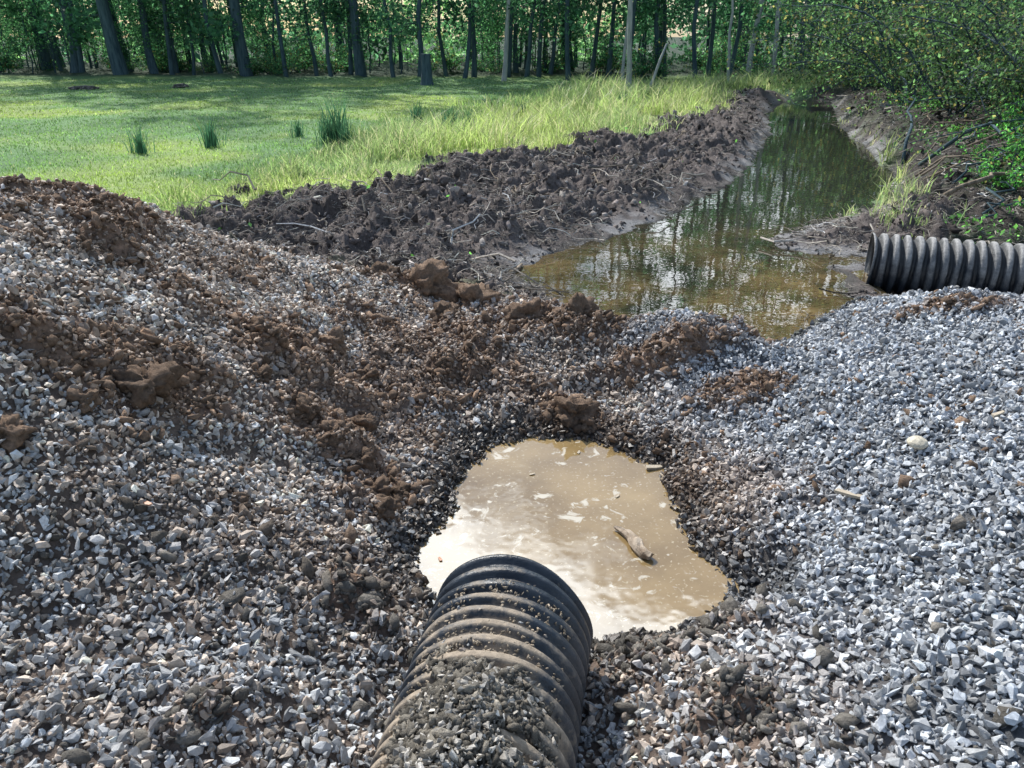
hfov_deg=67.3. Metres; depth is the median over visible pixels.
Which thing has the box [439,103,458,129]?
rush clump
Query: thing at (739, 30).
slender tree
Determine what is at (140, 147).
rush clump
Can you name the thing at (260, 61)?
undergrowth bush
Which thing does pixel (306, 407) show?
dirt clod
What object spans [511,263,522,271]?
stick
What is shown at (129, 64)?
undergrowth bush
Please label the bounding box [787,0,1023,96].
arching shrub
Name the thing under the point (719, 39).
undergrowth bush
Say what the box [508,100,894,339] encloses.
pond water
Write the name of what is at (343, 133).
rush clump
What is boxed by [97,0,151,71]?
sapling
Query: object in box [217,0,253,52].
sapling
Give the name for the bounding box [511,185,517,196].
dead stick
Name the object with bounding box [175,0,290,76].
deciduous tree
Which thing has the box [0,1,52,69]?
sapling
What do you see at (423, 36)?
sapling
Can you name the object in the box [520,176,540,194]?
dead stick
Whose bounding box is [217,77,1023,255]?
ground cover
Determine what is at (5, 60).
undergrowth bush
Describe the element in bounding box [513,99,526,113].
rush clump
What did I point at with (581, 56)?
distant woodland
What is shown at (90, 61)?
slender tree
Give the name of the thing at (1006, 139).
leafy bush
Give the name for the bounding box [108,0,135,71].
slender tree
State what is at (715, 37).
slender tree
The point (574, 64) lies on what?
undergrowth bush
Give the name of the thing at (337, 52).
undergrowth bush
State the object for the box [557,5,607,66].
slender tree
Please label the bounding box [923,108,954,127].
fallen branch
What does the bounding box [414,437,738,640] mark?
puddle water
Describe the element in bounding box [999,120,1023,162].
leafy bush
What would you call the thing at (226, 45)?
sapling
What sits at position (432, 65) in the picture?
undergrowth bush
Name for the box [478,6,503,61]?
sapling
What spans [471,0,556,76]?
slender tree
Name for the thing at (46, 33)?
sapling
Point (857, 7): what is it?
arching shrub
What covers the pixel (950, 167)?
fallen branch
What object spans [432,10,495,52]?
slender tree
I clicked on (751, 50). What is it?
pale tree
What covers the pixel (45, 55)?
deciduous tree
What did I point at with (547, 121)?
grass
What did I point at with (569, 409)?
dirt clod
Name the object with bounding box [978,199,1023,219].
fallen branch
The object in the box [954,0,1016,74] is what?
deciduous tree
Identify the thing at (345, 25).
slender tree
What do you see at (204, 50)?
slender tree
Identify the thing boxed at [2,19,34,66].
sapling
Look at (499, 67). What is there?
undergrowth bush
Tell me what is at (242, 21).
sapling
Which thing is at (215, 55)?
slender tree
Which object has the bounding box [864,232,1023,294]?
corrugated pipe
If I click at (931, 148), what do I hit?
fallen branch
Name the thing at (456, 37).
deciduous tree
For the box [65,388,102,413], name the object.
dirt clod
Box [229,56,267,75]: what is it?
undergrowth bush
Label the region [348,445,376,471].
dirt clod
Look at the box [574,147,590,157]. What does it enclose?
dead stick
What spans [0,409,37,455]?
dirt clod
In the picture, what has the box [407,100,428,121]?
rush clump
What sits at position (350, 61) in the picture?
slender tree
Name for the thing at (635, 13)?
slender tree
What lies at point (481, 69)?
undergrowth bush
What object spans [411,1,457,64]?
sapling
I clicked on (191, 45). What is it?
slender tree
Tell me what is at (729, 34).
pale tree
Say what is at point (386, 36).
sapling
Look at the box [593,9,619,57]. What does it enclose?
sapling
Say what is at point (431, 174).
dead stick
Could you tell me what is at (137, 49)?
sapling
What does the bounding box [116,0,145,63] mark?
slender tree
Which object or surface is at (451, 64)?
undergrowth bush
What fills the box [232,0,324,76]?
slender tree
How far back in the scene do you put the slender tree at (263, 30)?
35.83 m
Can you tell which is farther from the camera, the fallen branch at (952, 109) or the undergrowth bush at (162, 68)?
the undergrowth bush at (162, 68)
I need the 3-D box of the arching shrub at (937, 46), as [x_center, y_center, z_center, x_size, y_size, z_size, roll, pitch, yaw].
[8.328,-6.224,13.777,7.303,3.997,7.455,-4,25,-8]
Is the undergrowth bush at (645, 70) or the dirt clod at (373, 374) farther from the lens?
the undergrowth bush at (645, 70)
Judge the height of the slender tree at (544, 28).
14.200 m
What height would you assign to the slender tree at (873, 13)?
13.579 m
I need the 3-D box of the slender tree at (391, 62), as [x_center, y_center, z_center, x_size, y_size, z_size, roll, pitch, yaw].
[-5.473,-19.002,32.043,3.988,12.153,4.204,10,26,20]
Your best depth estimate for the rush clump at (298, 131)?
14.68 m
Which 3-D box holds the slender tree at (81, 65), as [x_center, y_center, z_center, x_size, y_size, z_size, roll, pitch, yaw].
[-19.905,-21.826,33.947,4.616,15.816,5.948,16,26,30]
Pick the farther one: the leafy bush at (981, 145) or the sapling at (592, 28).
the sapling at (592, 28)
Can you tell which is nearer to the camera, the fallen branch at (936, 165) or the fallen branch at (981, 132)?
the fallen branch at (936, 165)
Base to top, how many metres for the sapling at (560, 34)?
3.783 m
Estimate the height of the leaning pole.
1.636 m
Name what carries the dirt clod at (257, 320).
on the gravel
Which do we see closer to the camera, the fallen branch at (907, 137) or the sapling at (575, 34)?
the fallen branch at (907, 137)
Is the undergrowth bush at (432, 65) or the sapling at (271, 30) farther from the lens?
the sapling at (271, 30)
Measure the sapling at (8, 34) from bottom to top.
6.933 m
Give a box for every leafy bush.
[893,83,932,105]
[913,90,954,108]
[947,92,1023,141]
[955,126,1020,161]
[969,134,1023,192]
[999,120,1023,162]
[999,196,1023,213]
[1001,121,1023,155]
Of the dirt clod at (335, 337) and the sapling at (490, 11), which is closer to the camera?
the dirt clod at (335, 337)
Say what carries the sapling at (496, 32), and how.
on the ground at (628, 215)
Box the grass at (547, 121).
[0,62,978,238]
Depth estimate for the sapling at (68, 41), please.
38.09 m
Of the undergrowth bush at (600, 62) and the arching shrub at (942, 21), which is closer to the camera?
the arching shrub at (942, 21)
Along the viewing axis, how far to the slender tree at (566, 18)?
31.13 m
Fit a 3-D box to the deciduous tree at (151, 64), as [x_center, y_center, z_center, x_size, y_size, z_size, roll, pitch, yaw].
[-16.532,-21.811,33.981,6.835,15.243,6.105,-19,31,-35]
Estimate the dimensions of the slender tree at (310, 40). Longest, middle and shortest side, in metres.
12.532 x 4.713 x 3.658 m
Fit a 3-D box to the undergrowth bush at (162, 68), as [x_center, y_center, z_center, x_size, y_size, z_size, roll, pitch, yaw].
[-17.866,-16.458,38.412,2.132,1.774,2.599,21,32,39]
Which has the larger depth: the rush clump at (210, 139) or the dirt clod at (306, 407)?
the rush clump at (210, 139)
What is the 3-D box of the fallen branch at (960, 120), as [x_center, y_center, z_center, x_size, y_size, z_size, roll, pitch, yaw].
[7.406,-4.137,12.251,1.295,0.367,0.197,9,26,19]
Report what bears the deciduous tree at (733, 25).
on the ground at (628, 215)
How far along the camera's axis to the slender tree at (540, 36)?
32.56 m
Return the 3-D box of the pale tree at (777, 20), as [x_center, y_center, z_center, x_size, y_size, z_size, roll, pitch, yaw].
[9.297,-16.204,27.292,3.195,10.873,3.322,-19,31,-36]
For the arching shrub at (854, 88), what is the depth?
23.34 m
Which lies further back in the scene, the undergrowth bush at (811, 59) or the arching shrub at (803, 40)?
the undergrowth bush at (811, 59)
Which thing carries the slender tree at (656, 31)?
on the ground at (628, 215)
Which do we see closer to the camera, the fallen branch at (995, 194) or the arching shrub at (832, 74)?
the fallen branch at (995, 194)
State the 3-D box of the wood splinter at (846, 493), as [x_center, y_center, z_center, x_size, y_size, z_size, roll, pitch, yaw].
[1.360,0.443,3.081,0.130,0.013,0.024,14,34,28]
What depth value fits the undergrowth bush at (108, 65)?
38.08 m
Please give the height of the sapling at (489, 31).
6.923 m
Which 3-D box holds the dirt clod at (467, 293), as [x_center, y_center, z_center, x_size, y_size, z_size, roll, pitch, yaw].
[-0.241,-0.602,5.549,0.333,0.299,0.391,-4,25,-8]
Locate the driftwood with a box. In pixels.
[614,526,653,559]
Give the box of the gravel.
[0,173,1023,767]
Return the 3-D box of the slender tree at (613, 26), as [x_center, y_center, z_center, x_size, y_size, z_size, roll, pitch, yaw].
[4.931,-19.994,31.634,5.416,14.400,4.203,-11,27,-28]
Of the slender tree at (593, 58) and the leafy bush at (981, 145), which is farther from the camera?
the slender tree at (593, 58)
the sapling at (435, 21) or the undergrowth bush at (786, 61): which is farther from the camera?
the sapling at (435, 21)
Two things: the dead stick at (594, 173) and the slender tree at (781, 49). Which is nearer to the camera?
the dead stick at (594, 173)
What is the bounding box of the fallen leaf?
[143,500,151,505]
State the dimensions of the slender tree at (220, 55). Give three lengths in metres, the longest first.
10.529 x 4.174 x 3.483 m
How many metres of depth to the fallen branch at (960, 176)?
9.45 m
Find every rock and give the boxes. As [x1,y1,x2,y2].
[68,85,81,89]
[79,85,99,89]
[171,83,188,87]
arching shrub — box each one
[725,0,1022,104]
[741,0,997,83]
[741,0,1000,89]
[749,0,1023,116]
[770,0,1022,115]
[772,9,924,90]
[782,0,1021,90]
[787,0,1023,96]
[793,0,1023,71]
[793,0,1023,85]
[804,0,1021,47]
[812,0,1023,117]
[841,0,1023,116]
[875,0,1023,102]
[880,0,1023,167]
[881,4,1023,125]
[925,0,1021,40]
[932,0,1023,48]
[956,59,1021,101]
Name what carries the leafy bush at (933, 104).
on the ground at (628, 215)
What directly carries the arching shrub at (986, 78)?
on the ground at (628, 215)
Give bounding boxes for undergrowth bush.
[0,33,36,72]
[1,44,33,68]
[29,52,66,69]
[84,33,145,68]
[126,57,146,70]
[128,35,179,67]
[128,36,181,72]
[136,38,197,72]
[179,58,203,71]
[195,53,230,72]
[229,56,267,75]
[233,34,292,74]
[245,36,301,75]
[249,20,323,71]
[252,33,322,73]
[275,34,334,69]
[297,36,352,73]
[320,39,379,69]
[407,53,440,70]
[409,29,478,71]
[458,43,500,71]
[478,47,519,72]
[512,19,585,73]
[561,57,580,69]
[572,32,634,71]
[576,19,646,72]
[622,37,677,79]
[648,57,682,79]
[667,21,747,72]
[676,34,731,69]
[700,57,726,76]
[706,23,795,74]
[740,56,782,77]
[766,51,797,68]
[782,39,836,73]
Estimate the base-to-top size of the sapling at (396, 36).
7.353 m
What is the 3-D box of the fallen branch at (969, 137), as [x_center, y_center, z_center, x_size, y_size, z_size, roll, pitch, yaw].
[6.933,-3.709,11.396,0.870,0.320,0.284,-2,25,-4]
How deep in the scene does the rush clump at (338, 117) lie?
13.06 m
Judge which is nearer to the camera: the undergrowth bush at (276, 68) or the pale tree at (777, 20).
the pale tree at (777, 20)
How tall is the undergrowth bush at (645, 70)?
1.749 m
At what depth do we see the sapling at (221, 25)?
39.03 m
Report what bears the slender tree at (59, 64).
on the ground at (628, 215)
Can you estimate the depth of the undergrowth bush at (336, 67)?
37.58 m
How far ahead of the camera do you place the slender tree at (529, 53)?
31.90 m
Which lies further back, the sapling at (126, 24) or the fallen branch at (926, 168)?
the sapling at (126, 24)
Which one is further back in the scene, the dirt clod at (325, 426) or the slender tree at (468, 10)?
the slender tree at (468, 10)
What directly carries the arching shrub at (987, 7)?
on the ground at (628, 215)
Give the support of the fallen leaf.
on the gravel
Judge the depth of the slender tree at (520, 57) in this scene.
41.19 m
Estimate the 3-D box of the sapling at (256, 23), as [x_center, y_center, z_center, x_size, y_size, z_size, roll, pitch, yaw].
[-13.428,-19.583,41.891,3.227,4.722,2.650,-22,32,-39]
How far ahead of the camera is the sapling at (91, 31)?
45.83 m
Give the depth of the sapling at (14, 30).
42.90 m
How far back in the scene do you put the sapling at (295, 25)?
45.42 m
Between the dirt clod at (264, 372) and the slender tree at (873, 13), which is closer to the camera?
the dirt clod at (264, 372)
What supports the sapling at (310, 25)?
on the ground at (628, 215)
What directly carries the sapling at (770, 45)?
on the ground at (628, 215)
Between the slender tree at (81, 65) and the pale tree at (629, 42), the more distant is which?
the slender tree at (81, 65)
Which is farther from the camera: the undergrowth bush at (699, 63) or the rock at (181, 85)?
the undergrowth bush at (699, 63)
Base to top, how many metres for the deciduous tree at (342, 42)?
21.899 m
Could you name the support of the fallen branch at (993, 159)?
on the ground at (628, 215)
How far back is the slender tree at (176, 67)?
37.23 m
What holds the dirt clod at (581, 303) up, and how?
on the ground at (628, 215)
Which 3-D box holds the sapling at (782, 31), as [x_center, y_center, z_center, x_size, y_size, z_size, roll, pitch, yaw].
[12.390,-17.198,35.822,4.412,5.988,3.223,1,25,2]
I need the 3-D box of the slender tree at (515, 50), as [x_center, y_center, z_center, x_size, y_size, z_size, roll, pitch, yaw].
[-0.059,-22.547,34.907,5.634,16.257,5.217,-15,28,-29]
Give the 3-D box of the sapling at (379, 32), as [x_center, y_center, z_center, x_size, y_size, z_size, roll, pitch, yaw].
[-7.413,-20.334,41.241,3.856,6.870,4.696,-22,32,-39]
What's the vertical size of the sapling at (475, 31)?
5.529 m
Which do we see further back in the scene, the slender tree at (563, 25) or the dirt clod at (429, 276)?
the slender tree at (563, 25)
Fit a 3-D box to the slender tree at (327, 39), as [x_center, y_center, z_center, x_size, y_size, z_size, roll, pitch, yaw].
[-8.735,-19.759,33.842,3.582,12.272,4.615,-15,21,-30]
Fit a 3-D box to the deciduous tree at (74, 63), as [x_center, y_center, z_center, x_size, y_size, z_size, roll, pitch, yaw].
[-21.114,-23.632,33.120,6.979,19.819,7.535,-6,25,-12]
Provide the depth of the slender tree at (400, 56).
41.12 m
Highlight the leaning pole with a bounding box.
[649,43,666,86]
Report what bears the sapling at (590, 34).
on the ground at (628, 215)
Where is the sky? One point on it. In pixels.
(672, 35)
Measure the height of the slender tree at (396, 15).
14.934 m
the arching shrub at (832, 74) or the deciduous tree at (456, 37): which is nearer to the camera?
the arching shrub at (832, 74)
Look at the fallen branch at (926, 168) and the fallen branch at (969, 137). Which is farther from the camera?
the fallen branch at (969, 137)
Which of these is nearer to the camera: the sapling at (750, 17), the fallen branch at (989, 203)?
the fallen branch at (989, 203)
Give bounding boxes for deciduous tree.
[0,0,88,66]
[0,0,100,69]
[17,0,114,72]
[37,0,154,74]
[117,0,162,55]
[120,0,175,73]
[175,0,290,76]
[194,0,268,66]
[293,0,377,66]
[306,0,405,76]
[441,0,503,68]
[536,0,605,71]
[622,1,686,66]
[711,0,783,71]
[811,0,901,74]
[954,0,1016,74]
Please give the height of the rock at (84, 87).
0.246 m
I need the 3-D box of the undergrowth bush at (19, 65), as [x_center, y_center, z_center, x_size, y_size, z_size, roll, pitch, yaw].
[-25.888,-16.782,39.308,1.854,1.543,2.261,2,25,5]
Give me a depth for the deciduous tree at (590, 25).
38.47 m
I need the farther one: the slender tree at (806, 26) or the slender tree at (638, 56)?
the slender tree at (638, 56)
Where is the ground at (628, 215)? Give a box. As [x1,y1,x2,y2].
[0,37,1023,767]
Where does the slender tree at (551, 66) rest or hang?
on the ground at (628, 215)
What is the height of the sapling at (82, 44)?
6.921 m
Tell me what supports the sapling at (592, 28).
on the ground at (628, 215)
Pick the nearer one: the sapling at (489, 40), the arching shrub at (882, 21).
the arching shrub at (882, 21)
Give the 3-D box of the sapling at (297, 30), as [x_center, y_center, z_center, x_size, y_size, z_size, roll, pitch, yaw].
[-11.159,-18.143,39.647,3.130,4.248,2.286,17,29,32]
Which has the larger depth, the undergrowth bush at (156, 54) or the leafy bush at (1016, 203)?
the undergrowth bush at (156, 54)
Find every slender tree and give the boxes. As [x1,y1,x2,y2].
[8,1,84,70]
[29,0,129,72]
[58,0,98,67]
[62,1,100,68]
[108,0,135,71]
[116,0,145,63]
[121,0,181,72]
[126,0,225,74]
[145,0,208,74]
[152,0,233,68]
[153,0,221,69]
[165,0,222,73]
[167,0,222,68]
[168,0,245,63]
[194,0,244,66]
[220,0,267,55]
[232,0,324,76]
[244,1,292,62]
[269,0,333,75]
[289,0,362,76]
[311,0,397,74]
[320,7,380,57]
[332,0,388,35]
[342,0,434,77]
[359,0,428,69]
[361,0,482,76]
[389,0,450,77]
[421,0,476,77]
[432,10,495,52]
[440,0,501,78]
[460,0,569,72]
[460,1,520,67]
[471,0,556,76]
[484,0,536,77]
[494,1,556,68]
[495,4,535,67]
[505,0,580,76]
[513,0,586,74]
[516,0,588,73]
[530,0,609,79]
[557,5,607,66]
[558,0,642,76]
[561,0,607,69]
[589,0,667,77]
[606,0,710,76]
[607,0,674,72]
[617,11,668,62]
[619,0,682,48]
[637,5,674,65]
[643,11,670,65]
[657,0,723,78]
[668,0,738,46]
[674,0,751,76]
[678,0,723,58]
[702,2,793,66]
[706,0,785,69]
[708,0,769,70]
[714,0,785,76]
[741,0,862,77]
[762,2,802,64]
[765,0,822,76]
[766,2,825,58]
[770,0,795,64]
[780,0,849,46]
[780,0,851,61]
[858,1,896,61]
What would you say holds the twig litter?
on the ground at (628, 215)
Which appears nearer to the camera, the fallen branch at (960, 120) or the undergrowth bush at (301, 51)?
the fallen branch at (960, 120)
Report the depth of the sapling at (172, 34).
39.50 m
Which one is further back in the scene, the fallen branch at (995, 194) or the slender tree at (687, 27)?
the slender tree at (687, 27)
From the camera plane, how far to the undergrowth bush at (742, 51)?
36.08 m
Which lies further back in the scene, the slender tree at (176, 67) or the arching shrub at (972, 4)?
the slender tree at (176, 67)
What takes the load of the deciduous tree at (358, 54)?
on the ground at (628, 215)
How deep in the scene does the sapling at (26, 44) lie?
42.14 m
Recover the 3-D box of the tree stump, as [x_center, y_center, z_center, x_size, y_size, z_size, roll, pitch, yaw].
[-3.250,-11.883,29.202,0.590,1.206,0.590,0,24,0]
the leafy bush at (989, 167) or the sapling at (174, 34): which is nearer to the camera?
the leafy bush at (989, 167)
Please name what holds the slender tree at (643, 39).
on the ground at (628, 215)
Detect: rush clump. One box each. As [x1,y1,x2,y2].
[120,126,154,154]
[191,114,227,147]
[287,118,306,137]
[306,90,355,146]
[311,104,337,149]
[333,114,354,147]
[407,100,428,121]
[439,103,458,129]
[459,107,475,125]
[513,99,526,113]
[556,91,570,106]
[616,88,627,104]
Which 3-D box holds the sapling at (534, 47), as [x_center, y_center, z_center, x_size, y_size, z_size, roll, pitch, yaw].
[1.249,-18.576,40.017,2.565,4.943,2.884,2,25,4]
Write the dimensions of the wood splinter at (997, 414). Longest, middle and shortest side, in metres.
0.070 x 0.020 x 0.013 m
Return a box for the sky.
[4,0,1013,38]
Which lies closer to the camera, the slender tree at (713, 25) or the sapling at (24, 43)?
the slender tree at (713, 25)
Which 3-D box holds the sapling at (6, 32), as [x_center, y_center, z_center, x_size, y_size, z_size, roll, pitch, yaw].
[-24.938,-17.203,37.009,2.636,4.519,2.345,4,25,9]
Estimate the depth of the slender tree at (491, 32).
41.92 m
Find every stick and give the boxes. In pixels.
[369,169,393,202]
[414,167,434,183]
[490,164,498,187]
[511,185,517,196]
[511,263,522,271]
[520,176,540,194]
[544,187,578,194]
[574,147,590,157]
[593,172,602,184]
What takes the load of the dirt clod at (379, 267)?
on the ground at (628, 215)
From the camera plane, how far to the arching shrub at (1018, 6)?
14.47 m
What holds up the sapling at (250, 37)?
on the ground at (628, 215)
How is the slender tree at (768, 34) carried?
on the ground at (628, 215)
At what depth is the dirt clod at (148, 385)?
3.08 m
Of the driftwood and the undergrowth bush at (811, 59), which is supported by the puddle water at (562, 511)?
the driftwood
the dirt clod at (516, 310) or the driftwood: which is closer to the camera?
the driftwood
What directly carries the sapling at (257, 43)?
on the ground at (628, 215)
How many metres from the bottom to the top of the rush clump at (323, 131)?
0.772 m
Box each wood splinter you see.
[834,488,861,498]
[991,410,1004,417]
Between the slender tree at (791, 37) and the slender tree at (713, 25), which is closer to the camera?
the slender tree at (713, 25)
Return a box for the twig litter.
[170,84,1023,339]
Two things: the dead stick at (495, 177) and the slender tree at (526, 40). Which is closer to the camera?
the dead stick at (495, 177)
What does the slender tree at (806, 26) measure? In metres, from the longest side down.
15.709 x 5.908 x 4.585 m
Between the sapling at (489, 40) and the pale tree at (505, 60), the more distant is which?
the sapling at (489, 40)
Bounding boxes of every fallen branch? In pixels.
[901,96,915,165]
[905,150,1010,185]
[907,144,1012,182]
[918,122,1023,165]
[922,101,998,115]
[922,126,989,159]
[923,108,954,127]
[926,158,1023,178]
[929,116,1000,133]
[930,115,984,130]
[943,172,1021,196]
[952,150,1009,183]
[957,126,1002,144]
[958,144,1016,165]
[964,123,1001,143]
[967,130,1023,146]
[976,144,1006,171]
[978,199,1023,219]
[981,181,1014,214]
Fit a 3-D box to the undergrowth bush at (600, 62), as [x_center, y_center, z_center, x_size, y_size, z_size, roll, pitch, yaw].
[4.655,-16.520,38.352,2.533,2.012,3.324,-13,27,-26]
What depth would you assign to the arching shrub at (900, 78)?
17.30 m
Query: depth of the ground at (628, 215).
4.47 m
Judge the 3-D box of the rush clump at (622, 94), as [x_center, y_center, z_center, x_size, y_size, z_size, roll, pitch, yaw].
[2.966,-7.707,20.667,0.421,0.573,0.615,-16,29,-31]
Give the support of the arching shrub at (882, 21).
on the ground at (628, 215)
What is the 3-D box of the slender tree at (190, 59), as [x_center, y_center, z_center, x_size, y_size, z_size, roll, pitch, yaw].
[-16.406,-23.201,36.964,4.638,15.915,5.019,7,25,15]
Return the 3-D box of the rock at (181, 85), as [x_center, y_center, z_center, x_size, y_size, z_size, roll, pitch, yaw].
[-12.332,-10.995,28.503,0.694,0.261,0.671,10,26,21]
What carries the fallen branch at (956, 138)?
on the ground at (628, 215)
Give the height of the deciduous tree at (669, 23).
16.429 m
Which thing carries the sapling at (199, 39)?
on the ground at (628, 215)
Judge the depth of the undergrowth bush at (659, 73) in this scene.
32.27 m
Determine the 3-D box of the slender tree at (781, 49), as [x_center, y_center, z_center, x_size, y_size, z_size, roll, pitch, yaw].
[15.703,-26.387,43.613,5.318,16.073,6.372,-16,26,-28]
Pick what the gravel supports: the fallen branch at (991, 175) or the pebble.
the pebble
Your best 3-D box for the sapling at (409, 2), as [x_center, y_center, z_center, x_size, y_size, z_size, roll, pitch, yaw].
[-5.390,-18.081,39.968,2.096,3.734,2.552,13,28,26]
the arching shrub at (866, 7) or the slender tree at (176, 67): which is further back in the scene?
the slender tree at (176, 67)
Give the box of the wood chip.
[646,465,663,469]
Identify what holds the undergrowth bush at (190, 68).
on the ground at (628, 215)
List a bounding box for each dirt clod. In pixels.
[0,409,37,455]
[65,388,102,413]
[111,361,189,409]
[246,315,269,331]
[249,363,272,383]
[296,396,323,421]
[315,419,349,445]
[319,326,348,353]
[347,413,377,432]
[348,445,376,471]
[355,364,380,381]
[364,474,391,495]
[370,261,401,275]
[372,496,399,519]
[390,480,410,502]
[405,258,458,303]
[428,300,465,322]
[456,282,501,309]
[502,297,544,320]
[554,394,599,428]
[555,292,603,316]
[580,414,597,432]
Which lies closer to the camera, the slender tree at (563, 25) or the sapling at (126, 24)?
the slender tree at (563, 25)
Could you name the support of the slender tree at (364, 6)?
on the ground at (628, 215)
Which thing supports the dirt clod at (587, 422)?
on the gravel
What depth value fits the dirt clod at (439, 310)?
5.18 m
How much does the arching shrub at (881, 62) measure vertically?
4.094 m
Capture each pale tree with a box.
[501,0,510,80]
[621,14,627,81]
[625,0,632,91]
[726,0,733,81]
[746,0,764,76]
[771,0,780,77]
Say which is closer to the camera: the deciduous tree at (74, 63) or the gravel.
the gravel
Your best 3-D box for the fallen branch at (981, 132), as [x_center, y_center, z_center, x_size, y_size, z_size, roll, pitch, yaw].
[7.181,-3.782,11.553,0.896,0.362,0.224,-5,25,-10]
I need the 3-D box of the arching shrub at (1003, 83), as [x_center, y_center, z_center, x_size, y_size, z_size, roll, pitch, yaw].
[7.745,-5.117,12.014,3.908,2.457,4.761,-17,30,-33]
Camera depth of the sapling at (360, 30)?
36.61 m
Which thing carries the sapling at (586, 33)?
on the ground at (628, 215)
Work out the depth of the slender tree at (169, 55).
35.08 m
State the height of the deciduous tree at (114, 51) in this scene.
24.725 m
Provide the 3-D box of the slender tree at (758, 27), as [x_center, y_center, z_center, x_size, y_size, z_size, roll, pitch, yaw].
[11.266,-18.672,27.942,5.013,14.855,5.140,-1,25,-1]
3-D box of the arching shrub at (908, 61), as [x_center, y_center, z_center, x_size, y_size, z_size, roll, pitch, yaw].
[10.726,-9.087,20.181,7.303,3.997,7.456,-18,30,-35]
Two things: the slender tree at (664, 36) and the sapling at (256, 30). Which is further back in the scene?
the sapling at (256, 30)
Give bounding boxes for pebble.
[907,436,927,449]
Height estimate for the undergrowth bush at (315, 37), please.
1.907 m
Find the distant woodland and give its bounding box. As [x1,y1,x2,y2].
[0,0,1016,63]
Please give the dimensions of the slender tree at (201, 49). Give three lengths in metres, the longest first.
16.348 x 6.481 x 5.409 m
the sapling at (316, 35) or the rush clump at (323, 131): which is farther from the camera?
the sapling at (316, 35)
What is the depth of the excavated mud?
8.67 m
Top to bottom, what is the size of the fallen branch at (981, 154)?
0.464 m
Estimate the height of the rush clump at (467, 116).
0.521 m
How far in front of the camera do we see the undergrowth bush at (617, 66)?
38.49 m
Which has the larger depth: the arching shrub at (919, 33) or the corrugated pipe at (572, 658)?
the arching shrub at (919, 33)
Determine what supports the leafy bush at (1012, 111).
on the ground at (628, 215)
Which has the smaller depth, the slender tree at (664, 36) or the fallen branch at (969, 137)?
the fallen branch at (969, 137)
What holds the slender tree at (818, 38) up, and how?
on the ground at (628, 215)
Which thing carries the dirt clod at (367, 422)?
on the ground at (628, 215)
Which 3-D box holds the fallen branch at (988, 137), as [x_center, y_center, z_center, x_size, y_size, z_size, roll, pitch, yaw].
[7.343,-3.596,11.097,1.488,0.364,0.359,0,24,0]
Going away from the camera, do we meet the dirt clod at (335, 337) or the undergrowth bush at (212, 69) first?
the dirt clod at (335, 337)
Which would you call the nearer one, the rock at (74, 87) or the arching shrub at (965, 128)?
the arching shrub at (965, 128)
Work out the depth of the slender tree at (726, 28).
40.19 m
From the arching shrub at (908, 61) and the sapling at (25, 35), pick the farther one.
the sapling at (25, 35)
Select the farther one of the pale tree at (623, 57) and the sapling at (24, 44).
the sapling at (24, 44)
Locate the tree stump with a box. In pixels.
[420,54,433,85]
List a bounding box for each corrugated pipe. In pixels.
[370,554,592,767]
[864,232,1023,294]
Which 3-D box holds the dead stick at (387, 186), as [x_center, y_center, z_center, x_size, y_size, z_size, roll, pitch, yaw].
[-1.465,-2.265,8.732,0.078,0.276,0.845,-12,27,-24]
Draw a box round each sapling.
[0,0,24,63]
[0,0,32,49]
[0,0,47,69]
[0,0,58,72]
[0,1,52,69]
[0,20,36,69]
[1,0,29,66]
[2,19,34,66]
[4,0,46,59]
[10,0,83,72]
[16,0,120,72]
[42,0,95,59]
[75,0,100,61]
[84,0,160,71]
[89,0,179,56]
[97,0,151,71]
[115,1,136,62]
[117,9,196,46]
[118,0,220,62]
[149,1,213,57]
[153,4,185,56]
[167,3,226,73]
[182,0,243,68]
[207,1,247,65]
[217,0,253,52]
[219,0,259,42]
[225,4,268,58]
[241,0,271,72]
[241,0,279,51]
[243,0,288,44]
[250,3,294,55]
[270,0,319,58]
[275,0,328,49]
[287,2,305,47]
[294,9,334,67]
[324,0,392,72]
[346,0,412,66]
[363,0,433,74]
[364,3,395,65]
[392,0,430,70]
[395,12,426,58]
[404,2,436,55]
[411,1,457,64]
[450,0,504,55]
[451,1,524,71]
[453,0,522,65]
[460,3,516,71]
[462,0,517,71]
[464,5,503,65]
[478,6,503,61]
[519,23,550,70]
[534,0,575,64]
[538,1,593,66]
[549,2,609,52]
[572,1,615,69]
[581,0,611,58]
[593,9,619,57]
[717,0,772,75]
[732,0,816,59]
[742,0,838,74]
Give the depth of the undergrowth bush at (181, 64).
39.13 m
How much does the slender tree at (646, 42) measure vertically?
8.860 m
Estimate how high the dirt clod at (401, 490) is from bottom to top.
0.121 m
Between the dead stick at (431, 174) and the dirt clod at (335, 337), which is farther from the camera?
the dead stick at (431, 174)
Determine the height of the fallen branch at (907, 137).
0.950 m
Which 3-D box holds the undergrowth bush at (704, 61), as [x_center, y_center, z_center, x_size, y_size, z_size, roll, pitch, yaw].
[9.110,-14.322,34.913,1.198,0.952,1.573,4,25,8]
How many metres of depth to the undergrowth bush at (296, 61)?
37.31 m
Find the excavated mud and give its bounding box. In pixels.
[175,83,1023,314]
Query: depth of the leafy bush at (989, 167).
8.94 m
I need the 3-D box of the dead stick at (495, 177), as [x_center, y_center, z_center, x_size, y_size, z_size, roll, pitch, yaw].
[-0.242,-2.700,10.105,0.064,0.255,0.690,-4,25,-10]
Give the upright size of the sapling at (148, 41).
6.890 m
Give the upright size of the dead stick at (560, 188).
0.124 m
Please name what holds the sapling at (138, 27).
on the ground at (628, 215)
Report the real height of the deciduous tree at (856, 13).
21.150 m

